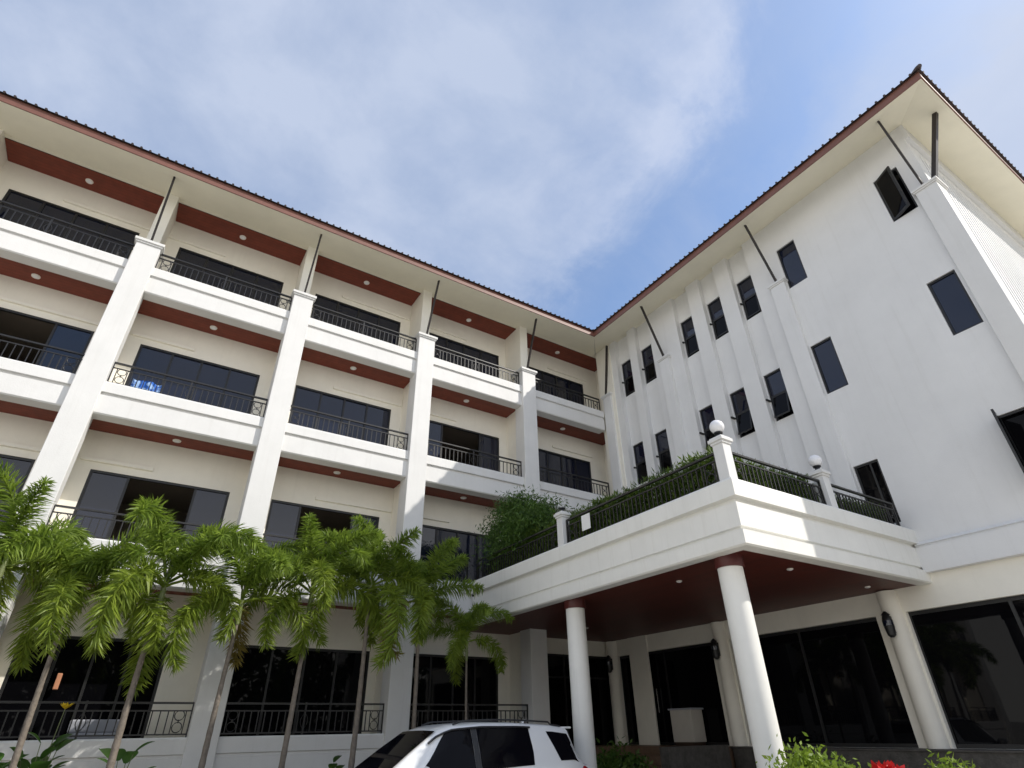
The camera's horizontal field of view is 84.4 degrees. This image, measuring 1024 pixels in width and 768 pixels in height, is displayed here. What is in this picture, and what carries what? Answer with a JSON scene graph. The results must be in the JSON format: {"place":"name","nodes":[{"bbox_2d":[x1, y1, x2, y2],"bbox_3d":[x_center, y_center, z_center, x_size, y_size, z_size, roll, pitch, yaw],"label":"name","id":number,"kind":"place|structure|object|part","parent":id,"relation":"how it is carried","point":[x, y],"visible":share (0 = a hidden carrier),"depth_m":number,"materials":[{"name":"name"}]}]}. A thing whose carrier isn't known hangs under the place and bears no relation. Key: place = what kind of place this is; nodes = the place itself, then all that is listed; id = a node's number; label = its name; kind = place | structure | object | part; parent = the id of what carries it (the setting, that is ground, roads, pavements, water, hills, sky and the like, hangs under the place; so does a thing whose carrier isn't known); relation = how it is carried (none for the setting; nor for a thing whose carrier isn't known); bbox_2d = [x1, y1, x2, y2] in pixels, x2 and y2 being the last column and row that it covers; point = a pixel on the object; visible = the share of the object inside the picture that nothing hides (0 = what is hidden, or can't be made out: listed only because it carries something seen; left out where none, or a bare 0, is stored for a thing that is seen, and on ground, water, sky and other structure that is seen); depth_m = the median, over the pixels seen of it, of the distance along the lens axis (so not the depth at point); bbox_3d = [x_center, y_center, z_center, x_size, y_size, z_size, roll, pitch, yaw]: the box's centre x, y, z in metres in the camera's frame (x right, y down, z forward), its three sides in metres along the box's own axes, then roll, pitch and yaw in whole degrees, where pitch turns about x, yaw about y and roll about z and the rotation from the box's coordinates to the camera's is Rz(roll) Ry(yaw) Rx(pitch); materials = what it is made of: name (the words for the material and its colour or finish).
{"place":"outdoors","nodes":[
{"label":"outdoors","id":0,"kind":"place"},
{"bbox_2d":[67,719,119,738],"bbox_3d":[-7.898,6.694,10.576,0.840,0.720,0.500,18,-36,-28],"label":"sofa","id":1,"kind":"object","parent":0,"point":[101,727],"visible":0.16,"depth_m":10.74,"materials":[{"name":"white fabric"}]},
{"bbox_2d":[0,0,1023,329],"label":"sky","id":2,"kind":"structure","parent":0,"point":[558,157],"materials":[{"name":"blue"}]},
{"bbox_2d":[668,708,706,745],"bbox_3d":[4.623,8.998,14.834,0.500,0.840,0.800,18,-36,-28],"label":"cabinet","id":3,"kind":"object","parent":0,"point":[688,728],"visible":0.99,"depth_m":14.66,"materials":[{"name":"white wood"}]},
{"label":"asphalt lane","id":4,"kind":"structure","parent":0,"visible":0},
{"bbox_2d":[355,719,589,767],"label":"parked car","id":5,"kind":"object","parent":4,"relation":"on","point":[483,743],"visible":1,"depth_m":8.99,"materials":[{"name":"white paint"}]},
{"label":"side window","id":6,"kind":"part","parent":5,"relation":"part of","materials":[{"name":"black glass"}]},
{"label":"side window","id":7,"kind":"part","parent":5,"relation":"part of","materials":[{"name":"black glass"}]},
{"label":"side window","id":8,"kind":"part","parent":5,"relation":"part of","materials":[{"name":"black glass"}]},
{"bbox_2d":[470,434,931,767],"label":"entrance canopy","id":9,"kind":"object","parent":4,"relation":"on","point":[730,547],"visible":0.98,"depth_m":10.76,"materials":[{"name":"paint"}]},
{"bbox_2d":[467,483,578,572],"bbox_3d":[0.413,4.033,15.016,2.652,2.696,4.466,18,-36,-28],"label":"terrace bush","id":10,"kind":"object","parent":9,"relation":"on","point":[521,514],"visible":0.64,"depth_m":14.70,"materials":[{"name":"green plant"}]},
{"bbox_2d":[484,519,574,574],"bbox_3d":[0.459,4.386,14.208,0.832,1.439,3.709,18,-36,-28],"label":"hedge","id":11,"kind":"object","parent":9,"relation":"on","point":[537,529],"visible":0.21,"depth_m":13.95,"materials":[{"name":"green plant"}]},
{"bbox_2d":[581,513,590,530],"bbox_3d":[1.579,2.947,12.070,0.007,0.330,0.280,18,-36,-28],"label":"notice board","id":12,"kind":"object","parent":9,"relation":"attached to","point":[585,520],"visible":1,"depth_m":12.06,"materials":[{"name":"white plastic"}]},
{"bbox_2d":[567,445,739,541],"bbox_3d":[2.604,2.570,11.301,0.770,1.409,4.487,18,-36,-28],"label":"hedge","id":13,"kind":"object","parent":9,"relation":"on","point":[659,482],"visible":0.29,"depth_m":11.02,"materials":[{"name":"green plant"}]},
{"bbox_2d":[709,420,723,435],"bbox_3d":[3.578,0.793,9.844,0.250,0.345,0.250,18,-36,-28],"label":"globe lamp","id":14,"kind":"object","parent":9,"relation":"on","point":[716,427],"visible":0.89,"depth_m":9.78,"materials":[{"name":"white glass"}]},
{"bbox_2d":[706,454,813,500],"bbox_3d":[4.632,2.020,10.349,2.680,1.257,0.755,18,-36,-28],"label":"hedge","id":15,"kind":"object","parent":9,"relation":"on","point":[737,465],"visible":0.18,"depth_m":10.36,"materials":[{"name":"green plant"}]},
{"bbox_2d":[808,455,821,469],"bbox_3d":[6.016,1.571,11.188,0.250,0.345,0.250,18,-36,-28],"label":"globe lamp","id":16,"kind":"object","parent":9,"relation":"on","point":[815,462],"visible":0.94,"depth_m":11.12,"materials":[{"name":"white glass"}]},
{"bbox_2d":[812,493,888,520],"bbox_3d":[6.936,2.812,11.590,2.452,1.071,0.757,18,-36,-28],"label":"hedge","id":17,"kind":"object","parent":9,"relation":"on","point":[838,504],"visible":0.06,"depth_m":11.65,"materials":[{"name":"green plant"}]},
{"label":"ground","id":18,"kind":"structure","parent":0,"visible":0},
{"bbox_2d":[0,91,614,767],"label":"hotel wing","id":19,"kind":"structure","parent":18,"relation":"on","point":[268,407],"depth_m":15.00,"materials":[{"name":"white paint"}]},
{"bbox_2d":[0,454,34,521],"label":"sliding door","id":20,"kind":"structure","parent":19,"relation":"in","point":[25,465],"depth_m":12.17,"materials":[{"name":"grey glass"}]},
{"bbox_2d":[31,273,40,278],"bbox_3d":[-11.555,-2.602,13.707,0.190,0.040,0.190,18,-36,-28],"label":"ceiling downlight","id":21,"kind":"object","parent":19,"relation":"attached to","point":[35,276],"visible":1,"depth_m":13.68,"materials":[{"name":"white glass"}]},
{"bbox_2d":[0,307,93,372],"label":"sliding door","id":22,"kind":"structure","parent":19,"relation":"in","point":[12,323],"depth_m":14.09,"materials":[{"name":"black glass"}]},
{"bbox_2d":[52,673,62,689],"bbox_3d":[-8.799,5.763,10.943,0.080,0.280,0.138,18,-36,-28],"label":"wall light","id":23,"kind":"object","parent":19,"relation":"attached to","point":[57,681],"visible":1,"depth_m":10.90,"materials":[{"name":"ceramic"}]},
{"bbox_2d":[0,189,139,258],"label":"sliding door","id":24,"kind":"structure","parent":19,"relation":"in","point":[14,197],"depth_m":15.10,"materials":[{"name":"black glass"}]},
{"bbox_2d":[0,636,169,740],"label":"sliding door","id":25,"kind":"structure","parent":19,"relation":"in","point":[100,679],"depth_m":11.19,"materials":[{"name":"black glass"}]},
{"bbox_2d":[85,178,93,183],"bbox_3d":[-11.611,-5.557,15.516,0.190,0.040,0.190,18,-36,-28],"label":"ceiling downlight","id":26,"kind":"object","parent":19,"relation":"attached to","point":[88,181],"visible":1,"depth_m":15.49,"materials":[{"name":"white glass"}]},
{"bbox_2d":[131,378,161,392],"bbox_3d":[-8.631,0.089,13.318,0.603,0.389,0.048,18,-36,-28],"label":"towel","id":27,"kind":"object","parent":19,"relation":"hanging from","point":[139,384],"visible":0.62,"depth_m":13.35,"materials":[{"name":"blue fabric"}]},
{"bbox_2d":[69,469,229,543],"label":"sliding door","id":28,"kind":"structure","parent":19,"relation":"in","point":[102,490],"depth_m":13.74,"materials":[{"name":"grey glass"}]},
{"bbox_2d":[125,344,259,413],"bbox_3d":[-8.406,0.331,14.813,2.950,2.248,0.075,18,-36,-28],"label":"sliding door","id":29,"kind":"structure","parent":19,"relation":"in","point":[147,357],"depth_m":15.09,"materials":[{"name":"black glass"}]},
{"bbox_2d":[170,247,283,306],"bbox_3d":[-8.461,-2.615,16.617,2.950,2.278,0.075,18,-36,-28],"label":"sliding door","id":30,"kind":"structure","parent":19,"relation":"in","point":[183,254],"depth_m":16.95,"materials":[{"name":"black glass"}]},
{"bbox_2d":[219,645,369,736],"bbox_3d":[-4.935,7.300,13.056,3.150,2.178,0.075,18,-36,-28],"label":"sliding door","id":31,"kind":"structure","parent":19,"relation":"in","point":[327,675],"depth_m":13.12,"materials":[{"name":"black glass"}]},
{"bbox_2d":[263,499,378,559],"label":"sliding door","id":32,"kind":"structure","parent":19,"relation":"in","point":[284,518],"depth_m":14.99,"materials":[{"name":"black glass"}]},
{"bbox_2d":[288,385,390,444],"bbox_3d":[-5.075,1.394,16.650,2.950,2.248,0.075,18,-36,-28],"label":"sliding door","id":33,"kind":"structure","parent":19,"relation":"in","point":[304,397],"depth_m":16.92,"materials":[{"name":"black glass"}]},
{"bbox_2d":[311,294,400,345],"bbox_3d":[-5.130,-1.552,18.454,2.950,2.278,0.075,18,-36,-28],"label":"sliding door","id":34,"kind":"structure","parent":19,"relation":"in","point":[322,301],"depth_m":18.80,"materials":[{"name":"black glass"}]},
{"bbox_2d":[410,654,497,729],"bbox_3d":[-1.583,8.370,14.905,2.800,2.178,0.075,18,-36,-28],"label":"sliding door","id":35,"kind":"structure","parent":19,"relation":"in","point":[435,686],"depth_m":15.08,"materials":[{"name":"black glass"}]},
{"bbox_2d":[420,525,497,596],"bbox_3d":[-1.646,5.425,16.702,2.950,2.198,0.075,18,-36,-28],"label":"sliding door","id":36,"kind":"structure","parent":19,"relation":"in","point":[432,535],"depth_m":17.00,"materials":[{"name":"black glass"}]},
{"bbox_2d":[428,420,498,470],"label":"sliding door","id":37,"kind":"structure","parent":19,"relation":"in","point":[438,431],"depth_m":19.53,"materials":[{"name":"black glass"}]},
{"bbox_2d":[429,332,498,377],"bbox_3d":[-1.756,-0.475,20.315,2.950,2.278,0.075,18,-36,-28],"label":"sliding door","id":38,"kind":"structure","parent":19,"relation":"in","point":[443,342],"depth_m":20.74,"materials":[{"name":"black glass"}]},
{"bbox_2d":[529,367,584,405],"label":"sliding door","id":39,"kind":"structure","parent":19,"relation":"in","point":[542,375],"depth_m":22.71,"materials":[{"name":"black glass"}]},
{"bbox_2d":[538,449,592,492],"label":"sliding door","id":40,"kind":"structure","parent":19,"relation":"in","point":[547,459],"depth_m":20.83,"materials":[{"name":"black glass"}]},
{"bbox_2d":[573,64,1023,767],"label":"hotel wing","id":41,"kind":"structure","parent":18,"relation":"on","point":[847,304],"depth_m":13.66,"materials":[{"name":"white paint"}]},
{"bbox_2d":[606,655,612,672],"bbox_3d":[3.026,8.721,17.599,0.206,0.490,0.193,18,-36,-28],"label":"wall sconce","id":42,"kind":"object","parent":41,"relation":"attached to","point":[609,664],"depth_m":17.54,"materials":[{"name":"black metal"}]},
{"bbox_2d":[622,360,634,396],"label":"window","id":43,"kind":"structure","parent":41,"relation":"in","point":[626,367],"depth_m":21.44,"materials":[{"name":"black glass"}]},
{"bbox_2d":[633,442,647,483],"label":"window","id":44,"kind":"structure","parent":41,"relation":"in","point":[639,454],"depth_m":19.64,"materials":[{"name":"black glass"}]},
{"bbox_2d":[642,345,656,383],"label":"window","id":45,"kind":"structure","parent":41,"relation":"in","point":[647,355],"depth_m":20.66,"materials":[{"name":"black glass"}]},
{"bbox_2d":[655,429,671,472],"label":"window","id":46,"kind":"structure","parent":41,"relation":"in","point":[664,456],"depth_m":18.86,"materials":[{"name":"black glass"}]},
{"bbox_2d":[681,316,698,357],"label":"window","id":47,"kind":"structure","parent":41,"relation":"in","point":[690,339],"depth_m":19.25,"materials":[{"name":"black glass"}]},
{"bbox_2d":[699,405,715,449],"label":"window","id":48,"kind":"structure","parent":41,"relation":"in","point":[707,414],"depth_m":17.60,"materials":[{"name":"black glass"}]},
{"bbox_2d":[710,639,720,659],"bbox_3d":[5.261,6.859,14.625,0.206,0.490,0.193,18,-36,-28],"label":"wall sconce","id":49,"kind":"object","parent":41,"relation":"attached to","point":[715,650],"depth_m":14.56,"materials":[{"name":"black metal"}]},
{"bbox_2d":[708,297,728,339],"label":"window","id":50,"kind":"structure","parent":41,"relation":"in","point":[716,312],"depth_m":18.39,"materials":[{"name":"black glass"}]},
{"bbox_2d":[730,388,754,437],"bbox_3d":[6.721,0.819,16.526,0.310,1.468,0.600,18,-36,-28],"label":"window","id":51,"kind":"structure","parent":41,"relation":"in","point":[745,424],"depth_m":16.55,"materials":[{"name":"black glass"}]},
{"bbox_2d":[737,275,761,319],"bbox_3d":[7.356,-2.671,17.511,0.200,1.468,0.600,18,-36,-28],"label":"window","id":52,"kind":"structure","parent":41,"relation":"in","point":[748,295],"depth_m":17.53,"materials":[{"name":"black glass"}]},
{"bbox_2d":[764,368,793,420],"bbox_3d":[7.365,0.282,15.668,0.310,1.468,0.600,18,-36,-28],"label":"window","id":53,"kind":"structure","parent":41,"relation":"in","point":[782,408],"depth_m":15.69,"materials":[{"name":"black glass"}]},
{"bbox_2d":[777,241,806,287],"bbox_3d":[8.089,-3.438,16.282,0.060,1.466,0.566,18,-36,-28],"label":"window","id":54,"kind":"structure","parent":41,"relation":"in","point":[790,260],"depth_m":16.30,"materials":[{"name":"black glass"}]},
{"bbox_2d":[811,337,847,393],"bbox_3d":[8.144,-0.470,14.465,0.060,1.466,0.566,18,-36,-28],"label":"window","id":55,"kind":"structure","parent":41,"relation":"in","point":[830,368],"depth_m":14.47,"materials":[{"name":"glass"}]},
{"bbox_2d":[854,459,900,522],"bbox_3d":[8.199,2.459,12.671,0.060,1.456,0.566,18,-36,-28],"label":"window","id":56,"kind":"structure","parent":41,"relation":"in","point":[870,476],"depth_m":12.79,"materials":[{"name":"black glass"}]},
{"bbox_2d":[881,611,896,637],"bbox_3d":[7.640,4.875,11.458,0.206,0.490,0.193,18,-36,-28],"label":"wall sconce","id":57,"kind":"object","parent":41,"relation":"attached to","point":[888,625],"depth_m":11.39,"materials":[{"name":"black metal"}]},
{"bbox_2d":[874,166,917,221],"bbox_3d":[9.558,-4.774,14.145,0.368,1.470,0.580,18,-36,-28],"label":"window","id":58,"kind":"structure","parent":41,"relation":"in","point":[890,185],"depth_m":14.08,"materials":[{"name":"black glass"}]},
{"bbox_2d":[927,270,983,334],"bbox_3d":[9.710,-1.776,12.381,0.060,1.466,0.576,18,-36,-28],"label":"window","id":59,"kind":"structure","parent":41,"relation":"in","point":[953,300],"depth_m":12.38,"materials":[{"name":"glass"}]},
{"bbox_2d":[990,408,1023,472],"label":"window","id":60,"kind":"structure","parent":41,"relation":"in","point":[1011,424],"depth_m":10.87,"materials":[{"name":"black glass"}]},
{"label":"kerb","id":61,"kind":"structure","parent":0,"visible":0},
{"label":"planting bed soil","id":62,"kind":"structure","parent":61,"relation":"in","visible":0},
{"bbox_2d":[0,752,28,767],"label":"leafy plant","id":63,"kind":"object","parent":62,"relation":"on","point":[4,764],"visible":0.72,"depth_m":8.53,"materials":[{"name":"green plant"}]},
{"bbox_2d":[10,702,75,767],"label":"leafy plant","id":64,"kind":"object","parent":62,"relation":"on","point":[42,759],"visible":0.89,"depth_m":8.79,"materials":[{"name":"green plant"}]},
{"bbox_2d":[0,457,122,646],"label":"palm tree","id":65,"kind":"object","parent":62,"relation":"on","point":[25,510],"visible":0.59,"depth_m":9.30,"materials":[{"name":"green plant"}]},
{"bbox_2d":[0,521,189,767],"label":"palm tree","id":66,"kind":"object","parent":62,"relation":"on","point":[63,593],"visible":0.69,"depth_m":9.20,"materials":[{"name":"green plant"}]},
{"bbox_2d":[97,741,156,767],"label":"leafy plant","id":67,"kind":"object","parent":62,"relation":"on","point":[124,755],"visible":0.77,"depth_m":9.57,"materials":[{"name":"green plant"}]},
{"bbox_2d":[52,493,269,767],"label":"palm tree","id":68,"kind":"object","parent":62,"relation":"on","point":[148,513],"visible":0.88,"depth_m":9.86,"materials":[{"name":"green plant"}]},
{"bbox_2d":[158,523,313,767],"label":"palm tree","id":69,"kind":"object","parent":62,"relation":"on","point":[246,576],"visible":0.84,"depth_m":10.42,"materials":[{"name":"green plant"}]},
{"bbox_2d":[240,512,387,767],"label":"palm tree","id":70,"kind":"object","parent":62,"relation":"on","point":[321,569],"visible":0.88,"depth_m":11.44,"materials":[{"name":"green plant"}]},
{"bbox_2d":[328,755,344,767],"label":"leafy plant","id":71,"kind":"object","parent":62,"relation":"on","point":[335,759],"visible":1,"depth_m":10.70,"materials":[{"name":"green plant"}]},
{"bbox_2d":[303,514,436,767],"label":"palm tree","id":72,"kind":"object","parent":62,"relation":"on","point":[364,564],"visible":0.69,"depth_m":11.58,"materials":[{"name":"green plant"}]},
{"bbox_2d":[352,537,484,728],"bbox_3d":[-2.119,6.026,11.883,2.407,5.202,2.799,26,-41,-37],"label":"palm tree","id":73,"kind":"object","parent":62,"relation":"on","point":[420,608],"visible":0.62,"depth_m":12.47,"materials":[{"name":"green plant"}]},
{"bbox_2d":[410,597,514,719],"bbox_3d":[-1.116,6.772,12.125,2.218,4.150,2.009,-15,-34,22],"label":"palm tree","id":74,"kind":"object","parent":62,"relation":"on","point":[466,623],"visible":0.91,"depth_m":12.85,"materials":[{"name":"green plant"}]},
{"bbox_2d":[596,735,656,767],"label":"shrub","id":75,"kind":"object","parent":62,"relation":"on","point":[610,759],"visible":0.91,"depth_m":12.08,"materials":[{"name":"green plant"}]},
{"bbox_2d":[756,732,871,767],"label":"shrub","id":76,"kind":"object","parent":62,"relation":"on","point":[802,759],"visible":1,"depth_m":6.56,"materials":[{"name":"green plant"}]},
{"bbox_2d":[871,760,904,767],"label":"red flower plant","id":77,"kind":"object","parent":62,"relation":"on","point":[887,764],"visible":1,"depth_m":6.90,"materials":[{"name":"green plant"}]},
{"bbox_2d":[923,749,974,767],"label":"shrub","id":78,"kind":"object","parent":62,"relation":"on","point":[945,761],"visible":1,"depth_m":7.60,"materials":[{"name":"green plant"}]}
]}

